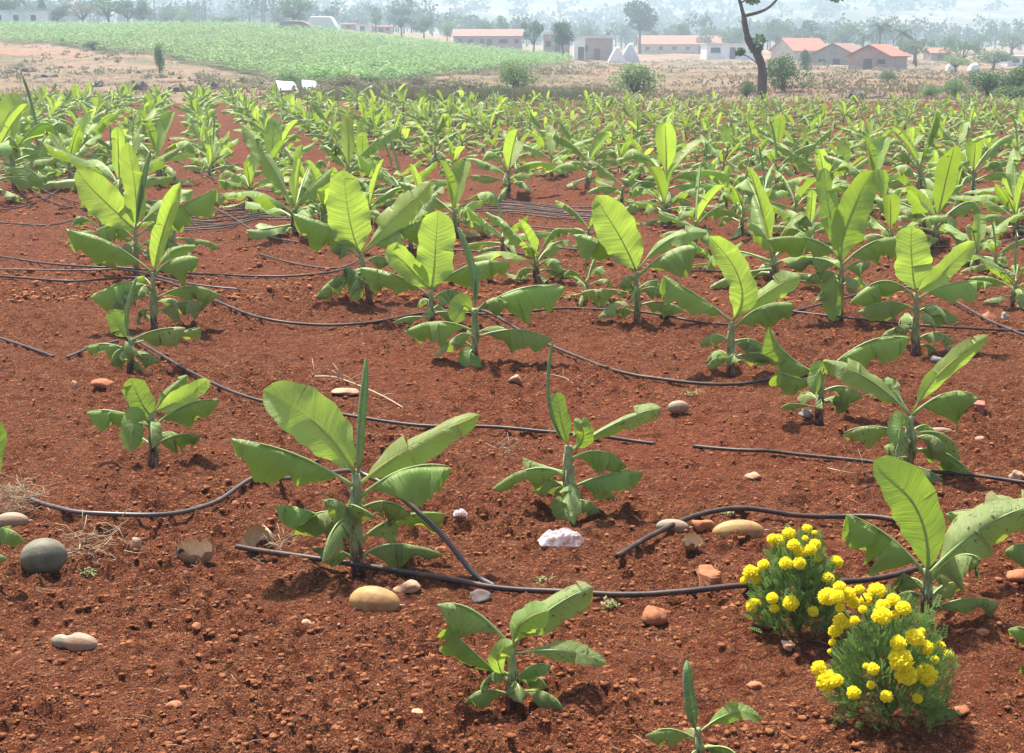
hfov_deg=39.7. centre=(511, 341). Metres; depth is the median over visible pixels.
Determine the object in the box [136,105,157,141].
banana plant
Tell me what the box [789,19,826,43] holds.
tree
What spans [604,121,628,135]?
banana plant
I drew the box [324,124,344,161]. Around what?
banana plant
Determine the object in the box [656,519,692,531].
gourd
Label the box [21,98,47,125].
banana plant
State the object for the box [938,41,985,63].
tree
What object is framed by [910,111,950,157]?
banana plant
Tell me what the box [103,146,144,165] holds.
banana plant
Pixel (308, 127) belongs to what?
banana plant
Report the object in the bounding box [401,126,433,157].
banana plant
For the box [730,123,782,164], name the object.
banana plant
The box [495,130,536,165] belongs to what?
banana plant
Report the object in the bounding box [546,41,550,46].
window
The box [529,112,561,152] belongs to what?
banana plant
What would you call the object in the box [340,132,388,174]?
banana plant
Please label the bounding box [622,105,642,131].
banana plant
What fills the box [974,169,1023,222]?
banana plant
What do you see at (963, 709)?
stone
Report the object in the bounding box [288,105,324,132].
banana plant
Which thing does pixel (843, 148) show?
banana plant
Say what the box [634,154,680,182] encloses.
banana plant
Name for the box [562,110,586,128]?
banana plant
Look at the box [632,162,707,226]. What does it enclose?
banana plant
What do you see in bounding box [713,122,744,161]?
banana plant
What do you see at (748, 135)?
banana plant
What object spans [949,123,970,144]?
banana plant
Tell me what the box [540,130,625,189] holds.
banana plant
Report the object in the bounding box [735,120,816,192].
banana plant
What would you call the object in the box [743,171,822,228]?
banana plant
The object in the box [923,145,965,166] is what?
banana plant
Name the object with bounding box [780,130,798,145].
banana plant
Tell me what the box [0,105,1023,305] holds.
soil clods
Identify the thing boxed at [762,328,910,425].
banana plant
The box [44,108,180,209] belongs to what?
banana plant
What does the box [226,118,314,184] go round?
banana plant
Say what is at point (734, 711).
banana plant
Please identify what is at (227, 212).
drip pipe
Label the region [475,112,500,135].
banana plant
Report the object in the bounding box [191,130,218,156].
banana plant
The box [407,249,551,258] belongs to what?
drip pipe
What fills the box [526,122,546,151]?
banana plant
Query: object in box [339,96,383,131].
banana plant
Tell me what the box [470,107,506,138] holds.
banana plant
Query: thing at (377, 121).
banana plant
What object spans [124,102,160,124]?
banana plant
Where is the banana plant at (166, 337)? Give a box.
[84,276,200,374]
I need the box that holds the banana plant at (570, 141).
[542,127,579,158]
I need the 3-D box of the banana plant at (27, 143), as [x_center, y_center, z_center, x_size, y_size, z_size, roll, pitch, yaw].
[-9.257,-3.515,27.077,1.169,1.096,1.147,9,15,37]
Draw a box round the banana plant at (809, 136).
[799,126,814,143]
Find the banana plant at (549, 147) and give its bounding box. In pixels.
[522,125,593,176]
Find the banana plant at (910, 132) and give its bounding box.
[886,127,940,167]
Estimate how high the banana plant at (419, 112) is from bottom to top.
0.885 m
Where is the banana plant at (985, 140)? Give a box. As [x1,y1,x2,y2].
[969,130,1001,157]
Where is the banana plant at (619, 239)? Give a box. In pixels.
[574,195,706,323]
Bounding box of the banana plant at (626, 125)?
[609,116,630,137]
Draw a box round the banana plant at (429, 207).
[370,187,443,255]
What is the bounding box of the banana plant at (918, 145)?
[916,124,935,147]
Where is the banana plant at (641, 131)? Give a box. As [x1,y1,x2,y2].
[609,123,643,150]
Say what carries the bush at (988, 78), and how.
on the ground at (736, 662)
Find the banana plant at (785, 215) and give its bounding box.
[771,175,838,248]
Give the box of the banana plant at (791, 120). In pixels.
[783,113,814,137]
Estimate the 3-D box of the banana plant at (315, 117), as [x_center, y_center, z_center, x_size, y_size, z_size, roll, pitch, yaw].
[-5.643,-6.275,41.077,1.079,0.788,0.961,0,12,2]
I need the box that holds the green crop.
[0,19,574,80]
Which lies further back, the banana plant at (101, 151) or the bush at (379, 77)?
the bush at (379, 77)
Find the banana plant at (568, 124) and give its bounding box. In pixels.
[558,118,588,139]
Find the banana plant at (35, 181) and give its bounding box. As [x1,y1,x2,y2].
[0,103,46,201]
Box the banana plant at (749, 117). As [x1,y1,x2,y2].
[738,112,760,132]
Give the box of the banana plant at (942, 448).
[823,335,988,482]
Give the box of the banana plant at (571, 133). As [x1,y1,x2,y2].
[565,120,590,141]
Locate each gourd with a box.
[0,512,32,526]
[20,538,71,573]
[51,632,102,651]
[349,586,404,612]
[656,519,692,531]
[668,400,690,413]
[712,520,769,538]
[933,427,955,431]
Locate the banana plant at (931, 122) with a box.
[922,110,952,134]
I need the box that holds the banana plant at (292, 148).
[261,135,295,150]
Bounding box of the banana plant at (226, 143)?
[184,118,238,163]
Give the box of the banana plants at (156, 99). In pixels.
[0,78,1023,131]
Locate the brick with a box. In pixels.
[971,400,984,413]
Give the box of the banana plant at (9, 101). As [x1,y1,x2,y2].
[0,93,58,189]
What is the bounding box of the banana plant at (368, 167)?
[358,134,447,208]
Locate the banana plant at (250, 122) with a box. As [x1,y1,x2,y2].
[241,114,300,148]
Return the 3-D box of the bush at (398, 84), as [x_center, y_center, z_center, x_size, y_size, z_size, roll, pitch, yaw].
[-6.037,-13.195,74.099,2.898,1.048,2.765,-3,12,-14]
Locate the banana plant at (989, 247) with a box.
[960,221,1023,275]
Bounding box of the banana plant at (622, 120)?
[611,114,629,128]
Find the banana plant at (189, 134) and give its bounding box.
[183,115,212,144]
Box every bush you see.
[80,41,107,49]
[154,42,164,74]
[272,65,310,84]
[310,85,354,93]
[327,74,372,87]
[356,73,387,83]
[373,78,420,88]
[407,72,435,86]
[422,75,490,90]
[479,84,519,91]
[498,59,541,88]
[536,88,583,95]
[606,61,666,93]
[738,78,756,96]
[766,53,813,90]
[798,48,811,68]
[878,70,896,81]
[919,82,945,96]
[942,78,977,96]
[966,68,1022,95]
[986,65,1023,96]
[989,85,1023,99]
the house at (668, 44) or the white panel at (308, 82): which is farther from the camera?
the house at (668, 44)
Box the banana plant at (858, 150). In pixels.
[834,132,876,159]
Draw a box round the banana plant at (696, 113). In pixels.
[678,105,706,132]
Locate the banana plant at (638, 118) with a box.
[616,114,653,143]
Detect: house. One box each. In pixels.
[0,10,54,26]
[339,23,356,29]
[355,24,372,31]
[372,26,393,33]
[452,29,523,49]
[542,33,569,54]
[573,35,586,60]
[585,36,613,60]
[635,35,729,53]
[699,43,759,59]
[768,38,826,59]
[807,43,861,64]
[845,44,910,69]
[921,48,952,60]
[995,56,1023,65]
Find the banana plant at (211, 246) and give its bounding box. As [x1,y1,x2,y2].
[144,179,218,255]
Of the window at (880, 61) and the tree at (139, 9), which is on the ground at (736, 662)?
the tree at (139, 9)
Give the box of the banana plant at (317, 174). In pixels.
[295,160,371,231]
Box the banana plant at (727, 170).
[695,157,765,208]
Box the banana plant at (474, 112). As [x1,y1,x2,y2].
[452,110,477,130]
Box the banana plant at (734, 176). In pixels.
[726,149,767,181]
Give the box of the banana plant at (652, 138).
[647,124,678,146]
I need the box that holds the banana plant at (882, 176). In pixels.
[839,169,910,219]
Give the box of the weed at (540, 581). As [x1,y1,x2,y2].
[534,575,554,584]
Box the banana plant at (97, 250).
[66,183,219,329]
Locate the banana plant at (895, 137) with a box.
[887,133,915,152]
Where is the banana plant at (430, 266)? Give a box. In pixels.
[360,210,509,324]
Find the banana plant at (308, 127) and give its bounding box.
[300,108,339,138]
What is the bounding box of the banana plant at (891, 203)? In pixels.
[859,189,948,244]
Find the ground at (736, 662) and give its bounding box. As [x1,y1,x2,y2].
[0,0,1023,752]
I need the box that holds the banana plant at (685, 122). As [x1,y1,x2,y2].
[673,113,699,137]
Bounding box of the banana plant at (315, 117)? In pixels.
[302,110,331,133]
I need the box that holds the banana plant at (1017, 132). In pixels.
[1009,123,1023,142]
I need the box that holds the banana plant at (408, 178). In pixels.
[362,141,425,193]
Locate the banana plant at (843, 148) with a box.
[832,139,868,180]
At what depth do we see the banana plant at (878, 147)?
22.82 m
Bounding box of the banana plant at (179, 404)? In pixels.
[87,375,218,467]
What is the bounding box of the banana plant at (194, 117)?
[186,101,210,130]
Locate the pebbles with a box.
[5,249,1017,751]
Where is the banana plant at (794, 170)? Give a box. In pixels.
[777,134,812,174]
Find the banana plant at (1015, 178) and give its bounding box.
[950,148,1023,238]
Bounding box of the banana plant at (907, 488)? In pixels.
[842,455,1023,627]
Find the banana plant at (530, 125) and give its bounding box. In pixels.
[521,106,543,133]
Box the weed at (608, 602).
[601,595,623,608]
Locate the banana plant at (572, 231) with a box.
[555,200,595,247]
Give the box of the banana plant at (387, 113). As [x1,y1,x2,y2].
[360,104,416,143]
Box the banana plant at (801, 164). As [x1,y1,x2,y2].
[776,145,848,200]
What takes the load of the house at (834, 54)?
on the ground at (736, 662)
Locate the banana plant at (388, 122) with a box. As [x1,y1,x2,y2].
[372,112,407,150]
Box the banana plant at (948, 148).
[933,126,988,180]
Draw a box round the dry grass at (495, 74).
[0,43,1022,98]
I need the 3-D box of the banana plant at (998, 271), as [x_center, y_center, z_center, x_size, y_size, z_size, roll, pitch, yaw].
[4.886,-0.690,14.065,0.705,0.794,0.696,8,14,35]
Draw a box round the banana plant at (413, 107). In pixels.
[396,97,427,127]
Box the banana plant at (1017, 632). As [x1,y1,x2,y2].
[1008,626,1023,673]
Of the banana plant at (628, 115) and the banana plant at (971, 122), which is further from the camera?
the banana plant at (628, 115)
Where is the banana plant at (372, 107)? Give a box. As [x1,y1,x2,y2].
[348,98,394,133]
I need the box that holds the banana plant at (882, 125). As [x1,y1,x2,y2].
[865,113,891,134]
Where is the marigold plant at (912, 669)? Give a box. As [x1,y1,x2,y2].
[811,581,961,732]
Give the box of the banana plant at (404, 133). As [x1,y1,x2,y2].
[391,121,420,153]
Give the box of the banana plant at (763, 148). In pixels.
[738,144,775,169]
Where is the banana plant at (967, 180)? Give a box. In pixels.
[933,166,1005,211]
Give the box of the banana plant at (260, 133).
[252,127,293,150]
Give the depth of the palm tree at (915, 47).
186.05 m
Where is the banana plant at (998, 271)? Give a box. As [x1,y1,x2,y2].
[969,233,1023,308]
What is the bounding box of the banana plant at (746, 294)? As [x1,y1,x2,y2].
[659,236,800,377]
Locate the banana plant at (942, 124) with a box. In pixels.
[916,108,961,141]
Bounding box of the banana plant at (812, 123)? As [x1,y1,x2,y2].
[786,116,818,139]
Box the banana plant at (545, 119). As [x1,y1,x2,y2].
[539,117,556,134]
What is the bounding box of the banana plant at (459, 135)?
[452,127,475,145]
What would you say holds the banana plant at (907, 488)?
on the ground at (736, 662)
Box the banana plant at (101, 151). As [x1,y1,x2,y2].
[92,126,115,173]
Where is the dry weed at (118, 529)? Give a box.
[89,507,143,560]
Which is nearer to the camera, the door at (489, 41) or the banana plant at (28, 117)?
the banana plant at (28, 117)
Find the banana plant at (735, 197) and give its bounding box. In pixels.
[711,157,778,238]
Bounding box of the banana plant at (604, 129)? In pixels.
[577,119,615,146]
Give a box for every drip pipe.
[0,177,73,209]
[0,215,92,225]
[0,256,350,277]
[0,268,238,289]
[0,275,808,385]
[0,337,54,357]
[26,468,496,584]
[31,189,84,208]
[40,189,80,203]
[66,340,118,357]
[117,336,655,444]
[178,161,270,191]
[183,218,289,230]
[184,215,286,228]
[184,216,287,226]
[192,210,259,217]
[193,208,282,220]
[193,214,285,221]
[194,209,291,223]
[214,207,299,242]
[215,202,280,212]
[234,506,944,597]
[259,253,358,268]
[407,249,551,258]
[448,204,590,215]
[464,203,591,211]
[465,312,512,314]
[474,210,589,218]
[475,207,590,216]
[484,212,589,220]
[486,206,591,214]
[492,225,592,232]
[498,200,591,207]
[498,201,592,210]
[531,307,728,325]
[559,247,644,268]
[691,270,814,284]
[693,444,1023,483]
[792,310,1023,331]
[795,292,858,310]
[904,286,1023,335]
[930,229,1023,248]
[1002,236,1023,242]
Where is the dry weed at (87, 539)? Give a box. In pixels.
[58,510,126,565]
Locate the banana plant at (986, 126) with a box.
[973,119,1005,139]
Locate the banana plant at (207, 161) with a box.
[179,136,234,177]
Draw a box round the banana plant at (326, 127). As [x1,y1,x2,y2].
[318,124,368,150]
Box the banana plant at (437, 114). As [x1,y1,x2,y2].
[413,100,446,137]
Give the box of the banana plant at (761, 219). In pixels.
[706,165,839,288]
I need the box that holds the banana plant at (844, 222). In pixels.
[767,168,895,320]
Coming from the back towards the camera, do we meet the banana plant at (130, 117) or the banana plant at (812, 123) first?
the banana plant at (130, 117)
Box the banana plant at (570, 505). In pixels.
[492,341,660,524]
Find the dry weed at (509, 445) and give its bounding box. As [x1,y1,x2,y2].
[488,432,521,455]
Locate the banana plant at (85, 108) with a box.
[81,103,103,124]
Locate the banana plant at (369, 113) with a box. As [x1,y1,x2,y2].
[354,111,381,134]
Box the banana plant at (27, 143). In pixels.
[0,127,54,181]
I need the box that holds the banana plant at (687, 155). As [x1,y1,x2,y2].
[676,143,694,165]
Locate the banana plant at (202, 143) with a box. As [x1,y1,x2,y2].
[195,130,227,151]
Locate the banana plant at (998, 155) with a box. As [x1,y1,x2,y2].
[980,141,1010,161]
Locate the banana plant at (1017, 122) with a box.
[1008,112,1023,136]
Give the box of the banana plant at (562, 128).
[559,121,594,163]
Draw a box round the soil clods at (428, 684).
[0,196,1023,752]
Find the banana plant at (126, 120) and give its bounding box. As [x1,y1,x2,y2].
[121,112,156,129]
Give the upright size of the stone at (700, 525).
0.072 m
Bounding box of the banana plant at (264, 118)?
[234,104,294,147]
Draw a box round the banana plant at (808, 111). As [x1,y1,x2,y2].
[789,104,823,128]
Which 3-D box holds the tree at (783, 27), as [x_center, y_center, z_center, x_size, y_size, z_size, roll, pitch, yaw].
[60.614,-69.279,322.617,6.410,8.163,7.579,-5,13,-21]
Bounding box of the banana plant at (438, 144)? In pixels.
[415,115,465,164]
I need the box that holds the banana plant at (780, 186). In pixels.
[730,146,788,220]
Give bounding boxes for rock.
[20,66,33,71]
[33,72,58,77]
[93,80,104,86]
[129,80,147,90]
[168,84,187,91]
[207,81,218,87]
[845,89,868,98]
[870,93,889,98]
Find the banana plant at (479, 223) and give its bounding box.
[462,190,550,254]
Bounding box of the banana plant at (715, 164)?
[678,141,731,198]
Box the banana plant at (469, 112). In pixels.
[461,102,504,132]
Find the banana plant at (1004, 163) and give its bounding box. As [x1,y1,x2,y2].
[984,118,1023,170]
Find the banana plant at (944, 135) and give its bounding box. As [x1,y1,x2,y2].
[931,121,995,153]
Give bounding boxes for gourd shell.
[176,537,213,563]
[241,524,272,548]
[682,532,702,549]
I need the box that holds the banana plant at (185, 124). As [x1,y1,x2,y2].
[181,103,217,133]
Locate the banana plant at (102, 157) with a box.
[85,133,139,160]
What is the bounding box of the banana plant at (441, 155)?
[413,116,454,160]
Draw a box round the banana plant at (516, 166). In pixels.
[492,123,535,172]
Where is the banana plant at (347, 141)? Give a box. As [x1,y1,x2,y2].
[299,113,399,185]
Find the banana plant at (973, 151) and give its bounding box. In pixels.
[926,134,1012,202]
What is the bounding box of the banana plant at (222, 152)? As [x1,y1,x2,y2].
[193,127,243,171]
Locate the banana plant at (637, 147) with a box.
[622,139,653,179]
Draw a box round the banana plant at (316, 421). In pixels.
[232,357,478,576]
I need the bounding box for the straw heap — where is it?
[0,471,57,512]
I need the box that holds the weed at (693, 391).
[682,388,701,395]
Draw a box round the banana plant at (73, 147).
[20,119,111,190]
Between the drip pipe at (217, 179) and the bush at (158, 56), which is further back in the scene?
the bush at (158, 56)
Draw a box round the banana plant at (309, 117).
[298,103,319,130]
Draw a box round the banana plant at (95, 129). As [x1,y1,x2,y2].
[39,109,120,168]
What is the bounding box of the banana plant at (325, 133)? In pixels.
[316,122,339,140]
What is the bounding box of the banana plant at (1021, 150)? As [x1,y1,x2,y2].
[986,145,1023,185]
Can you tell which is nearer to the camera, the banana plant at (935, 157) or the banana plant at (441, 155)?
the banana plant at (935, 157)
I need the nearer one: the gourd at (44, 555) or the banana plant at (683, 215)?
the gourd at (44, 555)
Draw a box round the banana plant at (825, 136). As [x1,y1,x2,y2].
[782,122,831,165]
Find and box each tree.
[0,0,20,9]
[16,0,29,9]
[18,3,36,9]
[37,0,46,9]
[37,6,70,22]
[60,1,100,22]
[88,0,130,22]
[109,0,147,23]
[131,0,153,21]
[155,7,180,22]
[174,10,189,22]
[209,16,239,22]
[269,11,286,23]
[277,0,314,20]
[350,19,364,23]
[368,9,382,32]
[387,8,410,36]
[407,17,433,38]
[440,21,456,40]
[473,19,496,28]
[496,15,510,28]
[520,20,543,52]
[549,21,575,59]
[572,27,594,41]
[603,30,614,39]
[622,0,659,52]
[674,22,690,34]
[696,27,716,42]
[715,28,743,42]
[734,0,843,100]
[761,18,793,42]
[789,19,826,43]
[824,19,869,44]
[854,33,873,46]
[867,23,894,43]
[891,29,915,49]
[895,38,928,63]
[900,43,929,65]
[927,36,961,48]
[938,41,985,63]
[942,33,957,40]
[942,55,971,71]
[964,32,994,52]
[970,49,1017,68]
[997,33,1023,55]
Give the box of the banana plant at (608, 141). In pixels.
[591,130,619,152]
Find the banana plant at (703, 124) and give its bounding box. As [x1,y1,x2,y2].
[691,119,714,141]
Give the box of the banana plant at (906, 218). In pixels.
[885,160,962,228]
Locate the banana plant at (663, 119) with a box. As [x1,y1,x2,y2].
[639,112,672,133]
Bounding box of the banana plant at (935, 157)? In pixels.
[912,150,938,188]
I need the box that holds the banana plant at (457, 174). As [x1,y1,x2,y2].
[399,160,496,239]
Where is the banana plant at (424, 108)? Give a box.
[405,99,448,132]
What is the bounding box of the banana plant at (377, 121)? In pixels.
[353,112,393,139]
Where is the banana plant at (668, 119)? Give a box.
[653,114,681,129]
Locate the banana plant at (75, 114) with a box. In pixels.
[70,108,91,124]
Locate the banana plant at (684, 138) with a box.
[676,127,698,152]
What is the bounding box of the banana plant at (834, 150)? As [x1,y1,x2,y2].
[828,143,860,163]
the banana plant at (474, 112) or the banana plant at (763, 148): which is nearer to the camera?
the banana plant at (763, 148)
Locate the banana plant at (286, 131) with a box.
[260,108,303,161]
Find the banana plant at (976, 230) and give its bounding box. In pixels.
[943,212,1022,266]
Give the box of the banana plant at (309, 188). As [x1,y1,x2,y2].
[224,124,336,239]
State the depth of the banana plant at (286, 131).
30.86 m
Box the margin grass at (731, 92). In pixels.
[252,84,1020,101]
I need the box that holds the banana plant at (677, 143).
[648,140,679,157]
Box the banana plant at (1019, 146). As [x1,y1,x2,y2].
[999,133,1023,158]
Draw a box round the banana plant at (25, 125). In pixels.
[3,77,85,174]
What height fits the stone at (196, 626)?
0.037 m
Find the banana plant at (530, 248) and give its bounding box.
[473,211,570,283]
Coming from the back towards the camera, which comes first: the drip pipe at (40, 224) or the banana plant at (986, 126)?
the banana plant at (986, 126)
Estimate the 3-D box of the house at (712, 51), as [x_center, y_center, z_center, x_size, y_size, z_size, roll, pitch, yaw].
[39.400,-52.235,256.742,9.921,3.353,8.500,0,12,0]
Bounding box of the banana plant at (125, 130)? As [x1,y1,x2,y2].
[117,121,149,142]
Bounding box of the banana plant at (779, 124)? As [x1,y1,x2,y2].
[754,114,798,156]
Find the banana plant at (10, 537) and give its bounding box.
[0,421,23,562]
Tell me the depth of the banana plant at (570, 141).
32.30 m
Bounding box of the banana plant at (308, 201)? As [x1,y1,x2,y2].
[284,161,329,219]
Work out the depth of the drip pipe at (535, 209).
22.33 m
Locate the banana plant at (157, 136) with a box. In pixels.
[108,110,197,184]
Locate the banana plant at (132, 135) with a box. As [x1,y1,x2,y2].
[103,123,145,162]
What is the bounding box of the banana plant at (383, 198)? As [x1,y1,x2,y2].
[354,159,412,225]
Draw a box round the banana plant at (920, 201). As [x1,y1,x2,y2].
[874,145,981,248]
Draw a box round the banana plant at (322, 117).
[311,101,341,144]
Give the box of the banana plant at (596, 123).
[588,117,603,133]
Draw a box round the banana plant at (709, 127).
[700,115,720,141]
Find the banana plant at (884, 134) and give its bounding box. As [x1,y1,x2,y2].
[851,126,898,163]
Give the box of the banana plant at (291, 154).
[267,147,346,198]
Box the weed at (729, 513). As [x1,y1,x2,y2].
[721,511,735,516]
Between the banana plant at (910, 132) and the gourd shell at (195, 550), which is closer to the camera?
the gourd shell at (195, 550)
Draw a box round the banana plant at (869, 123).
[842,119,883,145]
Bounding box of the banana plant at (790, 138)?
[775,130,817,160]
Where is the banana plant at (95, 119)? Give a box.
[53,109,105,130]
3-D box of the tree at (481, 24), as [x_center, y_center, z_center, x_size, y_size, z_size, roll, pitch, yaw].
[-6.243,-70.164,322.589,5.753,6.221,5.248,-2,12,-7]
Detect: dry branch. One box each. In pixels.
[312,358,403,407]
[543,373,591,396]
[816,451,869,472]
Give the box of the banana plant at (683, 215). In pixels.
[658,163,726,247]
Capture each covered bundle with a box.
[945,64,957,70]
[967,64,980,70]
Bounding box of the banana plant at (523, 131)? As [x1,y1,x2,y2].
[508,113,534,139]
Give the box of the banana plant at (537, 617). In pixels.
[437,581,605,715]
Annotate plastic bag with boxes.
[537,528,583,546]
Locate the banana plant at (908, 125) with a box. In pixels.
[901,120,923,142]
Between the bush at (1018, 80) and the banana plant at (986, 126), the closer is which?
the banana plant at (986, 126)
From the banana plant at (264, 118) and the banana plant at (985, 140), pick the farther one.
the banana plant at (264, 118)
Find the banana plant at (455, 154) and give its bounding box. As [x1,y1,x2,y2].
[438,137,477,176]
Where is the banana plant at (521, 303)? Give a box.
[405,226,564,367]
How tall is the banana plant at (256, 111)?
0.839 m
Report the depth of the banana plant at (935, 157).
25.30 m
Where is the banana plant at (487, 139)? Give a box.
[472,125,502,154]
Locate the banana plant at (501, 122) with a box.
[497,110,520,139]
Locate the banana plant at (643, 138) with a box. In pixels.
[613,120,655,156]
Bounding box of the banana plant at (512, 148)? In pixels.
[465,129,556,200]
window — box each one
[13,15,18,20]
[30,15,35,20]
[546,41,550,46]
[715,47,720,52]
[877,59,884,64]
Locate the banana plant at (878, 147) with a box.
[823,135,913,203]
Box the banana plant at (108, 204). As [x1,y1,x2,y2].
[74,142,217,275]
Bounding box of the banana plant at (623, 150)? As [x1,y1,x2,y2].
[596,133,648,173]
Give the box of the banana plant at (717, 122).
[703,112,730,134]
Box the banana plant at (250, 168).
[215,138,287,208]
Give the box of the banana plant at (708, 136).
[693,127,719,157]
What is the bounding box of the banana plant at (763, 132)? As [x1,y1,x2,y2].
[755,116,792,145]
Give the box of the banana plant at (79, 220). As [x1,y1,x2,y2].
[66,201,153,249]
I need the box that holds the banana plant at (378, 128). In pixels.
[374,116,414,145]
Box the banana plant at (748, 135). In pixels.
[720,126,757,153]
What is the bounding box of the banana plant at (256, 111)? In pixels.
[237,107,273,124]
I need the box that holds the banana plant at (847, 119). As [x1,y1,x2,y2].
[839,116,859,131]
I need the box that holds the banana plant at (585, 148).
[571,129,606,168]
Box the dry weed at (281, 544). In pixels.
[261,523,298,550]
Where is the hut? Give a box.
[275,21,314,29]
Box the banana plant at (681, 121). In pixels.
[674,108,699,129]
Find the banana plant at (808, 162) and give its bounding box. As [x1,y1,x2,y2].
[799,142,833,180]
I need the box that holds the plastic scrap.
[453,508,467,515]
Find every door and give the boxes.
[487,39,491,47]
[555,44,559,52]
[578,47,583,60]
[594,49,599,59]
[730,47,735,58]
[833,59,839,64]
[863,59,871,69]
[937,55,942,60]
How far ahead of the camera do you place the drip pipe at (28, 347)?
11.85 m
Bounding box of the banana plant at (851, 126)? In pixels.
[844,120,858,139]
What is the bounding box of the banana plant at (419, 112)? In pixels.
[404,106,439,134]
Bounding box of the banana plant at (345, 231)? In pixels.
[293,170,432,304]
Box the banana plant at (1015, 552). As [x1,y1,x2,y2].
[945,489,1023,567]
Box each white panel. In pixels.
[277,81,296,90]
[302,80,316,89]
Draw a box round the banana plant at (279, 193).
[275,164,317,205]
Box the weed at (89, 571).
[79,566,96,577]
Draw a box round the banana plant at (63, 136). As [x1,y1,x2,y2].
[59,124,89,139]
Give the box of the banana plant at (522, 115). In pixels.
[516,111,537,129]
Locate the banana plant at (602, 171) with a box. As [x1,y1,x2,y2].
[585,155,658,204]
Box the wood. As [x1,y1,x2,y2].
[1,0,1023,49]
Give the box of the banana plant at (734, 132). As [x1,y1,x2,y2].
[712,123,748,146]
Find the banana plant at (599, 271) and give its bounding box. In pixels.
[558,258,612,306]
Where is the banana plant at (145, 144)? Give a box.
[111,112,151,147]
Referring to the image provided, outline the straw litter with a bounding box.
[3,253,1020,752]
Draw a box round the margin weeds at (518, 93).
[285,83,621,101]
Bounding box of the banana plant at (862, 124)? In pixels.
[839,114,882,144]
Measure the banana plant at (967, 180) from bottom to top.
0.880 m
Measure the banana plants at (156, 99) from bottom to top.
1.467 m
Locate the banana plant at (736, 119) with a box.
[731,108,754,129]
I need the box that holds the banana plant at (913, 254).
[850,226,992,355]
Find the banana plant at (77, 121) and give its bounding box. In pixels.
[48,117,89,146]
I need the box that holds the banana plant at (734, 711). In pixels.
[645,660,760,752]
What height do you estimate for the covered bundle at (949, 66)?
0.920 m
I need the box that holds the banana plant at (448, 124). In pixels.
[429,113,471,141]
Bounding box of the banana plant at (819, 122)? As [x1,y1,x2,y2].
[805,110,833,133]
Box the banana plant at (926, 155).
[888,111,968,192]
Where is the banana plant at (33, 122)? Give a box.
[21,102,42,135]
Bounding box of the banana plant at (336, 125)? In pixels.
[305,120,341,147]
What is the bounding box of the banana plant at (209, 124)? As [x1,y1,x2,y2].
[197,110,218,137]
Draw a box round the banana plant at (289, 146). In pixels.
[278,143,293,168]
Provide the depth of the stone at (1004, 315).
13.26 m
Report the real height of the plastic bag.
0.077 m
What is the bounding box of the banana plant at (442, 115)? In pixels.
[426,106,452,139]
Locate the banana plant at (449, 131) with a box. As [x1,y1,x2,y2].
[444,122,475,149]
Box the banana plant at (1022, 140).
[1017,133,1023,150]
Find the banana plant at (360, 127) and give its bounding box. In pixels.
[328,121,382,165]
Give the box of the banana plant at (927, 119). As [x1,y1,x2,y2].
[915,112,932,131]
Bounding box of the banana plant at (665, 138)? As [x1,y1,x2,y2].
[621,123,729,214]
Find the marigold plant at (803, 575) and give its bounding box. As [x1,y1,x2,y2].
[740,523,850,640]
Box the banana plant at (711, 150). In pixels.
[691,135,751,179]
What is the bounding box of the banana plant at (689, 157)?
[675,125,716,172]
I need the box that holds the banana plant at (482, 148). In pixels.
[468,123,490,153]
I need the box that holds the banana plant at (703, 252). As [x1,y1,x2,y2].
[689,225,741,269]
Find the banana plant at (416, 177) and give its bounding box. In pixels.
[394,164,459,215]
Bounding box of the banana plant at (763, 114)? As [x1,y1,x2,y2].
[754,106,776,135]
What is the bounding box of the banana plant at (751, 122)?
[737,119,768,141]
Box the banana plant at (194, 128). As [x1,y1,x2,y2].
[169,113,219,154]
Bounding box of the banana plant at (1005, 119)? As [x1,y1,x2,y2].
[990,111,1023,134]
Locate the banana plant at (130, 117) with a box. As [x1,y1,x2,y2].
[118,103,155,129]
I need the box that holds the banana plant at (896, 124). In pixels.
[887,110,904,136]
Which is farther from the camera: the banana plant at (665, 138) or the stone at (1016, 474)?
the banana plant at (665, 138)
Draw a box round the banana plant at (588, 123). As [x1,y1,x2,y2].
[571,114,592,131]
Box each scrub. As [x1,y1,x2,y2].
[21,0,1008,40]
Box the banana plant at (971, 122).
[951,109,979,136]
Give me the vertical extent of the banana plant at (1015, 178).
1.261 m
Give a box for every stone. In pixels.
[71,381,78,388]
[90,378,113,388]
[131,537,141,551]
[165,700,182,707]
[191,622,200,630]
[301,619,311,624]
[331,388,359,394]
[393,579,420,593]
[411,708,422,712]
[470,589,490,603]
[508,374,522,383]
[641,605,666,625]
[691,520,713,531]
[696,564,722,591]
[744,472,760,479]
[746,681,764,689]
[781,640,794,650]
[798,409,811,417]
[930,356,941,362]
[940,234,950,239]
[944,345,952,350]
[952,705,969,715]
[975,436,983,440]
[976,628,989,635]
[982,311,996,317]
[1001,311,1008,319]
[1006,569,1023,582]
[1008,470,1023,479]
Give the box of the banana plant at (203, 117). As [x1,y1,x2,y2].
[180,109,221,134]
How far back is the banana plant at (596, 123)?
41.56 m
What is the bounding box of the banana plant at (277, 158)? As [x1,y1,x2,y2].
[275,145,307,169]
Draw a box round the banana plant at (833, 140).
[808,134,839,153]
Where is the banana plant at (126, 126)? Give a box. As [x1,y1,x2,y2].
[114,120,146,142]
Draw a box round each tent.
[307,16,338,30]
[607,47,626,62]
[623,44,639,61]
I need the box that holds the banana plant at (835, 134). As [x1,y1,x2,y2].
[818,121,841,142]

